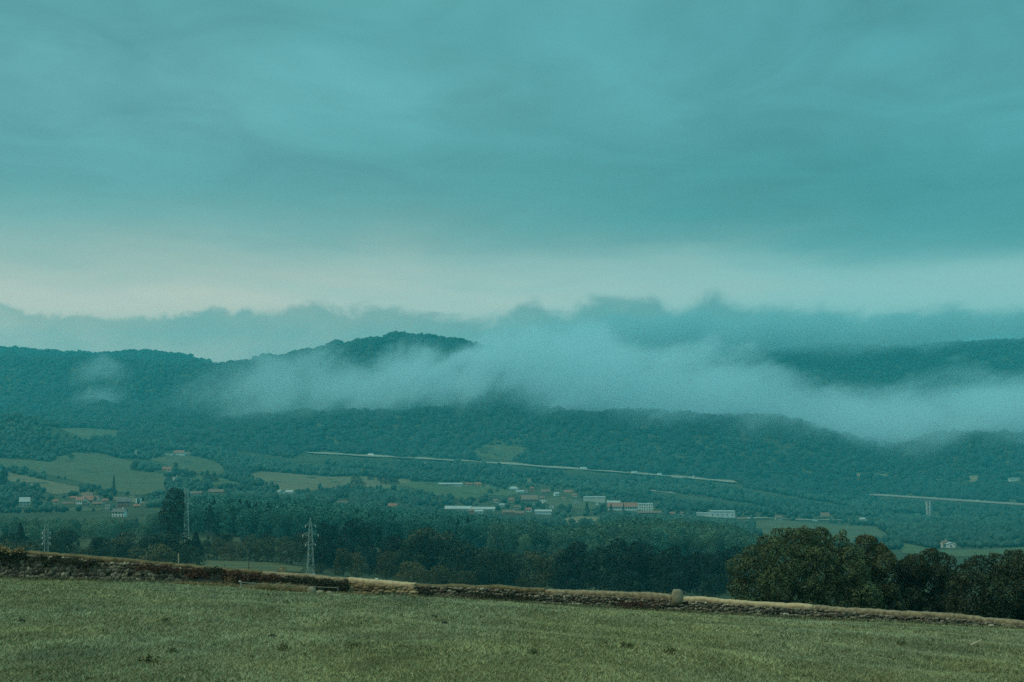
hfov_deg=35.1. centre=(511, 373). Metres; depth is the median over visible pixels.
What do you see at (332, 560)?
broadleaf tree
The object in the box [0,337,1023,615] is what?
valley ground
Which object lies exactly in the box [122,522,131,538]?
broadleaf tree
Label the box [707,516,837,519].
lane
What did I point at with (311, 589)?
boulder
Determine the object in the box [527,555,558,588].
broadleaf tree
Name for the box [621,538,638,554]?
broadleaf tree
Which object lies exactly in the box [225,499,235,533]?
eucalyptus tree
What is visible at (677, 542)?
broadleaf tree
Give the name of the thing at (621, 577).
bush
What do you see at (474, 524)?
eucalyptus tree
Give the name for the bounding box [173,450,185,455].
house
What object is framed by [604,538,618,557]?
broadleaf tree
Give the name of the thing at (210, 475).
broadleaf tree
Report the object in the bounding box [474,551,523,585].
broadleaf tree
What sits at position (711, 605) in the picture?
stone wall
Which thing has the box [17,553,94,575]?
creeper
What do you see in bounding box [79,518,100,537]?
broadleaf tree
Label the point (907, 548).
meadow
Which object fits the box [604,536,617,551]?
broadleaf tree
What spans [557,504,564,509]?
broadleaf tree
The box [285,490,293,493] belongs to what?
shed
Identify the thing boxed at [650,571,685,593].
bush
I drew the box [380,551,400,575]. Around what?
broadleaf tree
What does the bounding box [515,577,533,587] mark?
bush
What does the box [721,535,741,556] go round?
broadleaf tree
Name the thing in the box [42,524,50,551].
pylon
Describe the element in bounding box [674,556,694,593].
broadleaf tree
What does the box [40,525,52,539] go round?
broadleaf tree
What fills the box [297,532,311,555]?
broadleaf tree
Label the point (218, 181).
sky
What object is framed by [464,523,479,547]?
eucalyptus tree
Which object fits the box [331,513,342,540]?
eucalyptus tree
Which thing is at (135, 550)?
broadleaf tree
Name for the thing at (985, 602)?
broadleaf tree
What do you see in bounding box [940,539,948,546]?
house
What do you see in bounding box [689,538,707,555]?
broadleaf tree
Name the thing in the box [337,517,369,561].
broadleaf tree
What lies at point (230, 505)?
eucalyptus tree
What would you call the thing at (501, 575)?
broadleaf tree
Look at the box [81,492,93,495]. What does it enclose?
house
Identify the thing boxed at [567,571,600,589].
bush
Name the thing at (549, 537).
broadleaf tree
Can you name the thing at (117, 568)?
stone wall
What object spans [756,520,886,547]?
meadow
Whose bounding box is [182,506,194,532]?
eucalyptus tree
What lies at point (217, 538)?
broadleaf tree
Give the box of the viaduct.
[870,494,1023,515]
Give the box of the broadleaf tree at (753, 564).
[743,545,768,591]
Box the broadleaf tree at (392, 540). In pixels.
[381,534,404,567]
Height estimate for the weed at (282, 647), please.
0.193 m
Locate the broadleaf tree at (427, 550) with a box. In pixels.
[407,534,439,578]
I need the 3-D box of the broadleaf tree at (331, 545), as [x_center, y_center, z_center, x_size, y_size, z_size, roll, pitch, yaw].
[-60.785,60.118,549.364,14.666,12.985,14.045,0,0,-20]
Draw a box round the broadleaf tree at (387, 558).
[373,551,399,579]
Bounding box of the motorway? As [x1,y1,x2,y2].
[308,452,737,482]
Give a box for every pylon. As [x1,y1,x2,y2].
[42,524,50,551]
[184,488,191,540]
[302,518,318,574]
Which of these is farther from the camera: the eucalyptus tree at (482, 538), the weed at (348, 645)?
the eucalyptus tree at (482, 538)
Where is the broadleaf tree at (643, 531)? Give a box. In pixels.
[635,528,652,552]
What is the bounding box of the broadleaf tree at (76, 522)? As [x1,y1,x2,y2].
[57,519,82,538]
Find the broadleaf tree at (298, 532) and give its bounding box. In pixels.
[293,530,307,553]
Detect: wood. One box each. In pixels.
[0,511,157,531]
[166,494,517,546]
[479,514,766,546]
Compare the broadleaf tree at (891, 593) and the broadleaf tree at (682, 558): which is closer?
the broadleaf tree at (891, 593)
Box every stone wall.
[0,550,348,591]
[345,577,418,595]
[414,583,1023,628]
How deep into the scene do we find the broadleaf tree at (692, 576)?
429.20 m
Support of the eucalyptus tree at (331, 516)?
on the valley ground at (142, 511)
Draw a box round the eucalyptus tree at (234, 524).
[229,511,238,535]
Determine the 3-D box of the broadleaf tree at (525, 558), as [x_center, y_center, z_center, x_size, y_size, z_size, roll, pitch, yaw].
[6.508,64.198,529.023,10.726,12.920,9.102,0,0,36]
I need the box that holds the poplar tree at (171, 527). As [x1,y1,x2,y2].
[157,487,185,539]
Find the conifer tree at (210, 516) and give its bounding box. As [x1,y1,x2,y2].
[202,504,217,535]
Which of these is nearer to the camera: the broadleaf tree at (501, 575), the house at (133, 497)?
the broadleaf tree at (501, 575)
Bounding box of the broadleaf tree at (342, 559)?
[330,547,354,575]
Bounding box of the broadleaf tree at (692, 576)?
[681,552,704,594]
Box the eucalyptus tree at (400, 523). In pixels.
[391,518,406,537]
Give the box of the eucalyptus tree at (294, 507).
[287,506,299,536]
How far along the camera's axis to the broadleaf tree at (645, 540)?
767.21 m
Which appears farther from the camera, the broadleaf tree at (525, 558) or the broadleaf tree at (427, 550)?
the broadleaf tree at (525, 558)
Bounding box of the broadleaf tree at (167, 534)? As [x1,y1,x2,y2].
[162,533,172,542]
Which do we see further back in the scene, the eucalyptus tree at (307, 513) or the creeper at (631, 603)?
the eucalyptus tree at (307, 513)
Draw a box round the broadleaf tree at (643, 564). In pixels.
[626,551,653,591]
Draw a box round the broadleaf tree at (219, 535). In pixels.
[211,533,222,543]
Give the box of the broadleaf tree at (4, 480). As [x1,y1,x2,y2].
[0,469,9,483]
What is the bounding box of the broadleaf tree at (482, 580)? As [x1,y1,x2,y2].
[474,566,488,584]
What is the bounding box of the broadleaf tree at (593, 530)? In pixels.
[586,528,602,547]
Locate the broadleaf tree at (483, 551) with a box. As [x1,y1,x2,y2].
[478,547,498,578]
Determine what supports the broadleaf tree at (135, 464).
on the valley ground at (142, 511)
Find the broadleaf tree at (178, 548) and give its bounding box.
[168,543,185,562]
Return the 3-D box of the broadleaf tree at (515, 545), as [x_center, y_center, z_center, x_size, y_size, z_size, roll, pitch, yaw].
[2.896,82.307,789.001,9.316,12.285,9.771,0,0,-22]
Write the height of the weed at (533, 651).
0.191 m
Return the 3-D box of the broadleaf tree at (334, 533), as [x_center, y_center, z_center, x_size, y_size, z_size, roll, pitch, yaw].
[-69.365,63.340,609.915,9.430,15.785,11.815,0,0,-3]
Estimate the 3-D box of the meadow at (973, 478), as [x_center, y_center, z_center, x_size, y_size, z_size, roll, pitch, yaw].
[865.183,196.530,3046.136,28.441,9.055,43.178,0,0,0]
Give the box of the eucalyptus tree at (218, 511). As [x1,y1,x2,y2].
[211,508,224,533]
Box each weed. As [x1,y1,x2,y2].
[138,654,161,662]
[166,647,178,653]
[276,643,288,650]
[344,642,360,647]
[526,647,537,654]
[620,641,633,647]
[664,647,679,653]
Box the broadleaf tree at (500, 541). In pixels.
[486,525,511,553]
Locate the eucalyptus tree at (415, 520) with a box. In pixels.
[410,517,423,529]
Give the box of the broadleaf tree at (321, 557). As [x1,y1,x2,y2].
[308,540,331,572]
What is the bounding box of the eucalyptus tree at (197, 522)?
[188,505,205,533]
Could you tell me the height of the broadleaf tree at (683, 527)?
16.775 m
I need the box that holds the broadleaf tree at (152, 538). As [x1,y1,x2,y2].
[138,534,177,559]
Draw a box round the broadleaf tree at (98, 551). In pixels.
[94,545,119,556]
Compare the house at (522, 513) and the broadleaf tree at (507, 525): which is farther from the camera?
the house at (522, 513)
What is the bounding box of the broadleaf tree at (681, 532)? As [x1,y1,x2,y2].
[674,528,688,555]
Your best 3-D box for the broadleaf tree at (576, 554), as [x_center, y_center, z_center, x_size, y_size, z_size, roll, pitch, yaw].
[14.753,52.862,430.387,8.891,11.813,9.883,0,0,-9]
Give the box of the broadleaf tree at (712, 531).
[702,530,719,554]
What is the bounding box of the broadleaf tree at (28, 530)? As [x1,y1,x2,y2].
[20,525,40,542]
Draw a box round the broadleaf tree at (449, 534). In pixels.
[433,530,457,542]
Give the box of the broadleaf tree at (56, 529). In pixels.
[43,524,66,539]
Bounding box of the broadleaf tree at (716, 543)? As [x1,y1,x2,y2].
[708,532,724,557]
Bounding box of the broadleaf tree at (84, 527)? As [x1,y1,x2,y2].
[79,521,94,535]
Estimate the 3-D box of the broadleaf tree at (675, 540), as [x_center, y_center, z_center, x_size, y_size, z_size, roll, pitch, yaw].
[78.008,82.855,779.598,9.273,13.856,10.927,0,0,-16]
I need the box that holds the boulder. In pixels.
[307,587,315,592]
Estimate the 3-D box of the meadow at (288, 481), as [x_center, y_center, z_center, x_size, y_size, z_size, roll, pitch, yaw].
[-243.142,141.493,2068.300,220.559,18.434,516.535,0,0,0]
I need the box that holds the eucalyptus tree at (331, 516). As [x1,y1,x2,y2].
[326,510,339,536]
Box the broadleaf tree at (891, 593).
[847,533,909,610]
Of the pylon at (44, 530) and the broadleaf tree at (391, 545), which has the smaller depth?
the pylon at (44, 530)
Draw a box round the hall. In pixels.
[509,486,518,490]
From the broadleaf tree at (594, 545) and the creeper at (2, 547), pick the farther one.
the broadleaf tree at (594, 545)
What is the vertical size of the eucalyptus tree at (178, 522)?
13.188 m
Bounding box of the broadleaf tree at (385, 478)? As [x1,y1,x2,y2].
[379,475,392,483]
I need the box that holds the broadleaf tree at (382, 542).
[378,533,395,561]
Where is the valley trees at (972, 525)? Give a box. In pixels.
[0,411,1023,548]
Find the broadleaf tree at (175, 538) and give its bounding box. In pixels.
[148,533,192,561]
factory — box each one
[607,502,637,510]
[637,503,652,510]
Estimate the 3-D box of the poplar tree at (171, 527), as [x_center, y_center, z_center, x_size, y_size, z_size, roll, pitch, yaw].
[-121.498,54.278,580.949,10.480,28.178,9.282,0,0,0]
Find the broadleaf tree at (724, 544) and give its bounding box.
[718,538,731,557]
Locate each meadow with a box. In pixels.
[0,452,165,494]
[7,473,78,493]
[51,428,118,439]
[69,507,104,510]
[150,455,223,474]
[182,476,278,491]
[192,560,302,571]
[251,471,410,490]
[373,481,518,498]
[474,444,526,461]
[545,497,606,508]
[565,516,598,523]
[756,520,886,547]
[901,543,1023,556]
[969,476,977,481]
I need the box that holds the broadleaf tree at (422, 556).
[410,551,431,578]
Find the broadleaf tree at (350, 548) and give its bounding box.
[325,539,355,567]
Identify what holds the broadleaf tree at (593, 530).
on the valley ground at (142, 511)
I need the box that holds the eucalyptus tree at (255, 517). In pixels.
[247,505,263,537]
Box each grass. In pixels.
[0,575,1023,629]
[168,580,253,587]
[247,581,315,592]
[316,590,367,594]
[425,595,507,600]
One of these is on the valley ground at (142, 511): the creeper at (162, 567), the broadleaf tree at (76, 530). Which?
the broadleaf tree at (76, 530)
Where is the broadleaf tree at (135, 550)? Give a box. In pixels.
[126,545,144,558]
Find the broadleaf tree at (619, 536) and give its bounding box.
[614,533,625,552]
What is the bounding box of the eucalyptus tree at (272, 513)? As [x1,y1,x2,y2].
[267,508,280,538]
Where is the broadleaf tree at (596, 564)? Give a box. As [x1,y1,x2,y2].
[576,547,610,589]
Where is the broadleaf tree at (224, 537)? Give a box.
[219,534,233,551]
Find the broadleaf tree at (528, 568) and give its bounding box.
[508,557,548,587]
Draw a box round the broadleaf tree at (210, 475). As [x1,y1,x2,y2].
[203,474,212,480]
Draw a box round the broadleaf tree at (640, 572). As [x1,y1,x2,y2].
[625,564,646,591]
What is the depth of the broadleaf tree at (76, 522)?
759.77 m
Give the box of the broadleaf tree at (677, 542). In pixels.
[664,534,684,554]
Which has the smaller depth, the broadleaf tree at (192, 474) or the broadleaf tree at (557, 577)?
the broadleaf tree at (557, 577)
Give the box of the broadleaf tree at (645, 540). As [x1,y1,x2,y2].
[642,532,661,555]
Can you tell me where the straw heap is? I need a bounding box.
[277,566,288,572]
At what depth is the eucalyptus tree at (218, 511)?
795.11 m
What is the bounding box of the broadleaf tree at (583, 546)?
[563,541,591,589]
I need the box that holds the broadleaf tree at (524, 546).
[516,534,532,553]
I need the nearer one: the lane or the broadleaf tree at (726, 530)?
the broadleaf tree at (726, 530)
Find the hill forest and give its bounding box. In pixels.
[0,331,1023,501]
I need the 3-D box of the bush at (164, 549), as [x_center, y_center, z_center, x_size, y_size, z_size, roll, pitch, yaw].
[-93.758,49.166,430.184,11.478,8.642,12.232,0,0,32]
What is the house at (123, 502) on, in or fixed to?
on the valley ground at (142, 511)
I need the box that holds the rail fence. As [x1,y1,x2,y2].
[239,581,338,593]
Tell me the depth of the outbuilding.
1893.43 m
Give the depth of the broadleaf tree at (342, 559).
480.69 m
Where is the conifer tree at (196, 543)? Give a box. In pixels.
[189,532,207,564]
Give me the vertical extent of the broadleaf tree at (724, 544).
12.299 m
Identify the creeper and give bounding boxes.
[0,545,24,578]
[0,549,26,576]
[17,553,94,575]
[71,557,106,580]
[128,562,191,580]
[184,566,210,582]
[203,566,222,582]
[218,568,244,583]
[224,576,234,584]
[242,572,285,582]
[279,575,348,591]
[415,586,433,596]
[462,591,544,601]
[613,597,654,608]
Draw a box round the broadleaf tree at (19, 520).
[8,519,29,535]
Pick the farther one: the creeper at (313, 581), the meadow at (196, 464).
the meadow at (196, 464)
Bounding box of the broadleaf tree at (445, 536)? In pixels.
[425,534,454,579]
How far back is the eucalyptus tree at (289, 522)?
790.11 m
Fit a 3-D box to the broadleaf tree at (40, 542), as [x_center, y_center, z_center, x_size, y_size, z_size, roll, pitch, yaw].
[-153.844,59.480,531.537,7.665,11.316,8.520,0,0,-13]
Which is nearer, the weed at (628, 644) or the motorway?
the weed at (628, 644)
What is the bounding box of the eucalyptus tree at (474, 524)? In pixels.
[468,521,479,549]
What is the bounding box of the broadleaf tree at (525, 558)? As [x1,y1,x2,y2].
[522,550,545,587]
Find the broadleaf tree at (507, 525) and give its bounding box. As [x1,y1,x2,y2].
[486,522,511,551]
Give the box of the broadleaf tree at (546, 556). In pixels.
[534,550,551,579]
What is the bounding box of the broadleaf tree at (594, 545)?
[585,539,598,557]
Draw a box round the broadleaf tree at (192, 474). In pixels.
[188,471,195,477]
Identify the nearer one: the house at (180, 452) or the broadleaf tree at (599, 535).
the broadleaf tree at (599, 535)
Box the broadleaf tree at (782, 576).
[724,525,889,609]
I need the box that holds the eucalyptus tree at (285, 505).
[278,503,287,525]
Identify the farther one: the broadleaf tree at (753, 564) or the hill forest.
the hill forest
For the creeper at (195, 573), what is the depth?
83.80 m
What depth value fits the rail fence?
81.58 m
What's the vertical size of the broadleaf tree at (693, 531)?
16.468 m
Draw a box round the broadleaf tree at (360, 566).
[347,552,367,577]
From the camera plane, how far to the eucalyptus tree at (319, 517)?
782.64 m
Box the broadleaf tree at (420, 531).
[400,527,436,565]
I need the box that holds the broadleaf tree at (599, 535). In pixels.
[590,528,605,551]
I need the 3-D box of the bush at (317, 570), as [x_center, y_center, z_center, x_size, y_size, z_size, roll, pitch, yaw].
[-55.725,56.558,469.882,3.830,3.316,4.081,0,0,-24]
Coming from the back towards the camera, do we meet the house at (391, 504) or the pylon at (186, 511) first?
the house at (391, 504)
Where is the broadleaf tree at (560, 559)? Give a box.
[550,554,576,589]
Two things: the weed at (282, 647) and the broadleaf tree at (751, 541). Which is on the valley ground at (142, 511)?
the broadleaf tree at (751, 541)
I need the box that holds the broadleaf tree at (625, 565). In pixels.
[615,556,644,591]
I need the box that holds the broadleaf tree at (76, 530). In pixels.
[57,523,79,540]
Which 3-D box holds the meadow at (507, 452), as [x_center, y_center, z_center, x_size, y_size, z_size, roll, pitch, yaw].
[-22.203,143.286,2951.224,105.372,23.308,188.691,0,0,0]
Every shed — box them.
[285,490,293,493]
[444,506,471,510]
[471,507,495,510]
[534,509,551,514]
[696,512,709,515]
[709,510,734,517]
[946,542,955,547]
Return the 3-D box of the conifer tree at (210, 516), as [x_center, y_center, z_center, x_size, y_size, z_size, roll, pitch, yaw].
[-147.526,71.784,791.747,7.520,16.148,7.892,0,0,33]
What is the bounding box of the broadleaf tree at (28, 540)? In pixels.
[25,536,31,549]
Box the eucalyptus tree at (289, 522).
[278,510,296,537]
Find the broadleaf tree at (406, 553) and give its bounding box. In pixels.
[396,542,416,577]
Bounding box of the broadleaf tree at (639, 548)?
[625,541,656,591]
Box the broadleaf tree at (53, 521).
[38,519,63,539]
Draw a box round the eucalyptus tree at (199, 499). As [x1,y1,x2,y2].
[195,498,209,530]
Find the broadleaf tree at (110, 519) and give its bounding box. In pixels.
[100,517,121,535]
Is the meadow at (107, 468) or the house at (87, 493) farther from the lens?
the meadow at (107, 468)
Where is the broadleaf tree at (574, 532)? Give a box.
[565,527,586,551]
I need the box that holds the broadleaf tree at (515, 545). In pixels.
[510,530,525,553]
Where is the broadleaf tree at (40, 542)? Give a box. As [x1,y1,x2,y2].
[34,538,53,551]
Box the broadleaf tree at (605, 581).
[596,565,622,590]
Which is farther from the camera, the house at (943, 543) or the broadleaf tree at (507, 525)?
the house at (943, 543)
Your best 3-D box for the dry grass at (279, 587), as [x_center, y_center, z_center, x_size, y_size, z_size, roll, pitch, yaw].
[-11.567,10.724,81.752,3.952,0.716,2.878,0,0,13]
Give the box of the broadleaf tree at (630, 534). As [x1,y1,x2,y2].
[626,529,644,551]
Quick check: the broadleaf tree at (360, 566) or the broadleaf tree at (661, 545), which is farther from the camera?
the broadleaf tree at (661, 545)
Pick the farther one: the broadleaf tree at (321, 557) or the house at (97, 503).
the house at (97, 503)
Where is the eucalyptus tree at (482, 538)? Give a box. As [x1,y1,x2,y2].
[474,520,487,547]
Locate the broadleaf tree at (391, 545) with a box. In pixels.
[386,539,405,569]
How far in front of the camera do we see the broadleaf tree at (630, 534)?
781.42 m
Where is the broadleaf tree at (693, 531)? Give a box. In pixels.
[680,527,699,555]
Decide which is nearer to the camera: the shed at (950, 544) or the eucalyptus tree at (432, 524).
the eucalyptus tree at (432, 524)
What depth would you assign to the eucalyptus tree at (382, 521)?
783.75 m
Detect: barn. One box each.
[162,467,171,471]
[208,489,223,493]
[438,483,462,486]
[520,495,537,501]
[820,512,829,518]
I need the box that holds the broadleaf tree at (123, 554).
[114,545,133,558]
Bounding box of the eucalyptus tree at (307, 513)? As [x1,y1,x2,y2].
[300,510,312,532]
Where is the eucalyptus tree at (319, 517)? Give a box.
[313,515,329,537]
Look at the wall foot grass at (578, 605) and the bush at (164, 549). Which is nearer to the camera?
the wall foot grass at (578, 605)
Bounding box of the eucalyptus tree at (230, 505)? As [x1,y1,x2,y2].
[222,503,237,534]
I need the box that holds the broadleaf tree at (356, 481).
[350,475,365,485]
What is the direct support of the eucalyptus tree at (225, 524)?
on the valley ground at (142, 511)
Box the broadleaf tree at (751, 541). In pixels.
[744,539,757,556]
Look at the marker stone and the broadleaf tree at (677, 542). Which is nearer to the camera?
the marker stone
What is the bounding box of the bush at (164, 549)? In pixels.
[136,542,177,561]
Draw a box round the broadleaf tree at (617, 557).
[599,538,632,587]
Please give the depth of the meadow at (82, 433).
2917.52 m
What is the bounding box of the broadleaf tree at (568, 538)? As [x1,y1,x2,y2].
[564,529,577,551]
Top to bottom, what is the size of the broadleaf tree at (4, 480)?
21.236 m
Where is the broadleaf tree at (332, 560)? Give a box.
[330,549,336,568]
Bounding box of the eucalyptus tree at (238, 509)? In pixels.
[231,503,245,530]
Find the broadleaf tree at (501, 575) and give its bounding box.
[489,564,509,584]
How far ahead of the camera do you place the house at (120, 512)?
1201.98 m
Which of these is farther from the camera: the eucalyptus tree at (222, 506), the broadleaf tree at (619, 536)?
the eucalyptus tree at (222, 506)
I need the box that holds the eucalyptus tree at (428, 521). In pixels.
[423,518,434,530]
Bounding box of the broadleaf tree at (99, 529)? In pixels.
[94,521,111,536]
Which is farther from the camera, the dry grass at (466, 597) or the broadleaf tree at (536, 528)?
the broadleaf tree at (536, 528)
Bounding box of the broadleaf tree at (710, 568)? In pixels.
[700,552,727,594]
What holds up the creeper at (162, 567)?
attached to the stone wall at (117, 568)
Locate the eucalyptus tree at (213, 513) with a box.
[207,502,222,531]
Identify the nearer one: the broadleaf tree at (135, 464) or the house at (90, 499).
the house at (90, 499)
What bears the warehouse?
on the valley ground at (142, 511)
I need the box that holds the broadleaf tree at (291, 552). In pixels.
[276,541,306,564]
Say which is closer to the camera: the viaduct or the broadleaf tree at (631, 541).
the broadleaf tree at (631, 541)
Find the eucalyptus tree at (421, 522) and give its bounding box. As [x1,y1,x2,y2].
[413,518,427,537]
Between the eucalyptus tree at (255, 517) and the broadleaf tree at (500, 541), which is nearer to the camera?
the broadleaf tree at (500, 541)
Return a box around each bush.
[0,540,16,547]
[10,539,41,550]
[69,546,95,555]
[136,542,177,561]
[175,546,201,564]
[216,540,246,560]
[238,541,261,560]
[313,564,326,573]
[394,560,430,583]
[423,565,451,583]
[447,570,476,584]
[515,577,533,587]
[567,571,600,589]
[609,571,645,591]
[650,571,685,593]
[693,572,728,597]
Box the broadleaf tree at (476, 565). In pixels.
[469,561,489,584]
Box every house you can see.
[19,497,30,506]
[62,502,74,504]
[75,496,86,503]
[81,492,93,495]
[82,500,89,506]
[84,496,96,502]
[92,501,102,505]
[111,507,127,516]
[116,497,130,507]
[128,494,135,501]
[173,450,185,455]
[190,491,201,494]
[388,503,397,506]
[474,482,481,485]
[502,510,514,514]
[515,511,524,515]
[540,489,549,493]
[564,490,572,493]
[775,515,782,519]
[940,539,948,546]
[1008,478,1020,481]
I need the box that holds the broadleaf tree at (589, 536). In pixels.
[584,530,596,555]
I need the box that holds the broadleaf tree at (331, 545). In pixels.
[312,534,352,568]
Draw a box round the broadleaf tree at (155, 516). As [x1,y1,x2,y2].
[151,513,174,531]
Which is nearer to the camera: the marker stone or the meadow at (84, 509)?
the marker stone
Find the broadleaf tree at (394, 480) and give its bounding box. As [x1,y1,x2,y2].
[388,477,399,483]
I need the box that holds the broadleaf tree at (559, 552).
[546,549,566,581]
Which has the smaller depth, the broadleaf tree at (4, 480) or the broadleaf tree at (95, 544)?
the broadleaf tree at (95, 544)
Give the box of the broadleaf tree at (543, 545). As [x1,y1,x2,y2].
[526,529,546,554]
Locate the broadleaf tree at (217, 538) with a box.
[211,537,222,549]
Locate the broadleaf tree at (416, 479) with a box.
[411,475,418,481]
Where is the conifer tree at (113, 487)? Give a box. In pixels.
[111,475,116,493]
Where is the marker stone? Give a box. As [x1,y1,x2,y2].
[671,589,682,604]
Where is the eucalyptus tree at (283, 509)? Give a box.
[280,507,290,536]
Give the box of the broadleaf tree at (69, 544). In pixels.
[50,527,79,553]
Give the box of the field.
[0,579,1023,681]
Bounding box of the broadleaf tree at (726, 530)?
[719,529,733,556]
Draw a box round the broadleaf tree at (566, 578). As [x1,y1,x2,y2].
[553,562,577,589]
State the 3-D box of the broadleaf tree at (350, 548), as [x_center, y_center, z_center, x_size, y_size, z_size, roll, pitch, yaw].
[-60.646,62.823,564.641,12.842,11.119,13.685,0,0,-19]
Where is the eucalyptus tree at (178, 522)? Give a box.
[172,509,183,533]
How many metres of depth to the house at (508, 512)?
1758.21 m
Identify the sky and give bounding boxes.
[0,0,1023,362]
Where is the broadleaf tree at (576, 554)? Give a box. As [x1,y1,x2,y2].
[552,551,582,589]
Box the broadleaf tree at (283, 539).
[280,536,289,548]
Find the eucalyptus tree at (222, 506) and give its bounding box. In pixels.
[216,504,228,534]
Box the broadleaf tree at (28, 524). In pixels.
[16,522,40,540]
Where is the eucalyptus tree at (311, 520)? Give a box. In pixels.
[306,512,320,538]
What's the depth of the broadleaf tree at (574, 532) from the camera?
777.89 m
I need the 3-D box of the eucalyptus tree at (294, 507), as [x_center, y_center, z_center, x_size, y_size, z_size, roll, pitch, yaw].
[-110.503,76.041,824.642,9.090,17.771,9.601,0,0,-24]
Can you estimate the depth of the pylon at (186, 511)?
714.47 m
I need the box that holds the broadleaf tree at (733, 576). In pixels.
[716,562,751,593]
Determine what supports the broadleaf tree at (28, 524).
on the valley ground at (142, 511)
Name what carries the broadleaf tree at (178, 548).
on the valley ground at (142, 511)
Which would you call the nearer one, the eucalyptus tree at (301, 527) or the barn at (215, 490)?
the eucalyptus tree at (301, 527)
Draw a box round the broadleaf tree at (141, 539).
[137,535,160,554]
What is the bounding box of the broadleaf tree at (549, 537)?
[544,529,565,553]
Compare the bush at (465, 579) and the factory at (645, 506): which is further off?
the factory at (645, 506)
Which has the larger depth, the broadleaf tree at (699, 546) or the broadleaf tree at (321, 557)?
the broadleaf tree at (699, 546)
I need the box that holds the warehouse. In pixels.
[583,496,604,502]
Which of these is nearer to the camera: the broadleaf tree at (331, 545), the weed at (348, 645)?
the weed at (348, 645)
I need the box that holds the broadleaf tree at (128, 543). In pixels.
[112,529,138,556]
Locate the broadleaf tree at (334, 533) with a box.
[315,523,339,548]
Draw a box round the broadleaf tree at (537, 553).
[520,551,547,581]
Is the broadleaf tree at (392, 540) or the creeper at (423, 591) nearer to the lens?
the creeper at (423, 591)
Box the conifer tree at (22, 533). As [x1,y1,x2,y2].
[14,522,28,550]
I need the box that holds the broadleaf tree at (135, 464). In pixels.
[130,461,139,469]
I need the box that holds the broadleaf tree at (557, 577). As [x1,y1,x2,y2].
[551,566,565,588]
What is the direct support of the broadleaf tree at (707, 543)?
on the valley ground at (142, 511)
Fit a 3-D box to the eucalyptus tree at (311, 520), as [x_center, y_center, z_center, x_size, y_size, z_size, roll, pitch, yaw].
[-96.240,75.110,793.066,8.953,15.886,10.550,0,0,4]
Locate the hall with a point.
(515, 488)
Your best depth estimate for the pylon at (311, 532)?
429.91 m
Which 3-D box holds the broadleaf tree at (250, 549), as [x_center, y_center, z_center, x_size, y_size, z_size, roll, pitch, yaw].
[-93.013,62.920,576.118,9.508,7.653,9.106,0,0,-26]
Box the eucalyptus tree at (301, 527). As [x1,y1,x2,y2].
[289,507,307,534]
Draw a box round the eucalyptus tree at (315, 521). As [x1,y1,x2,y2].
[311,512,323,537]
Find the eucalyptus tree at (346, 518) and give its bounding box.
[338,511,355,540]
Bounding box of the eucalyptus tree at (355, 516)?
[351,515,361,541]
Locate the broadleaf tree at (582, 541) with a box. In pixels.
[578,537,588,555]
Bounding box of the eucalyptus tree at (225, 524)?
[219,512,231,535]
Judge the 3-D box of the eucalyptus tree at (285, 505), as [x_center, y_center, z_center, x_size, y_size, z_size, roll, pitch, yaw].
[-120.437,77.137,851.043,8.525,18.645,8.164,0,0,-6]
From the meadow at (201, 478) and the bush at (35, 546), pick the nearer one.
the bush at (35, 546)
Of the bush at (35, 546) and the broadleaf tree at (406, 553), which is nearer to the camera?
the bush at (35, 546)
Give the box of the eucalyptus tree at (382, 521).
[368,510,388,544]
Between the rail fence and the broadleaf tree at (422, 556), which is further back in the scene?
the broadleaf tree at (422, 556)
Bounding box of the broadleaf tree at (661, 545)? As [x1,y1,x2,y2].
[650,528,669,554]
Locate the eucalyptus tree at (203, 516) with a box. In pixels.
[194,503,206,530]
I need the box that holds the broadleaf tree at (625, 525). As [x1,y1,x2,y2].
[618,522,632,530]
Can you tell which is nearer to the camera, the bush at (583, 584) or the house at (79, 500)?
the bush at (583, 584)
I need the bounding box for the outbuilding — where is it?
[637,511,660,513]
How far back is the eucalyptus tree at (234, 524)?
800.98 m
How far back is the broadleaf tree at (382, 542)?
573.95 m
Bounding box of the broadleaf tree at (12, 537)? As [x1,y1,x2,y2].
[0,531,24,548]
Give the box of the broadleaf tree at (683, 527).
[675,525,695,539]
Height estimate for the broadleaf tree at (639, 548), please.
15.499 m
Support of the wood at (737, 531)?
on the valley ground at (142, 511)
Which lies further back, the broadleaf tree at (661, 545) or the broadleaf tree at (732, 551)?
the broadleaf tree at (661, 545)
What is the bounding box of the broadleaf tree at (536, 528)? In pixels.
[525,521,549,552]
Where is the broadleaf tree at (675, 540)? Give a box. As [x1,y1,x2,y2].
[667,532,683,554]
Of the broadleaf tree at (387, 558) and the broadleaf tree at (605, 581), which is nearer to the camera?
the broadleaf tree at (605, 581)
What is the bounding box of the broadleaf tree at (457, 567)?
[435,545,483,583]
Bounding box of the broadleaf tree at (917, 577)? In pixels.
[889,547,970,613]
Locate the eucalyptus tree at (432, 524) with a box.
[427,522,437,532]
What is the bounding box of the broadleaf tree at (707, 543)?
[697,531,716,559]
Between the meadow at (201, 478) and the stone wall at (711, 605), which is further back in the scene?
the meadow at (201, 478)
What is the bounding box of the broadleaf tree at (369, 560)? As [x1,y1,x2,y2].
[363,552,375,575]
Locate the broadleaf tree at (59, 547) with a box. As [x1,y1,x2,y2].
[45,535,65,552]
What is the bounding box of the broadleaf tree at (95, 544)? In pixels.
[87,536,112,556]
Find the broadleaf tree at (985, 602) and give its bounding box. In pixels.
[942,549,1023,620]
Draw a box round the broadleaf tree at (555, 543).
[546,529,567,554]
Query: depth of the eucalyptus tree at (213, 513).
815.00 m
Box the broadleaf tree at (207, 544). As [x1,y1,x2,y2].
[203,540,210,552]
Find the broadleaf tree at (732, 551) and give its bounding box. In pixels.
[723,543,750,592]

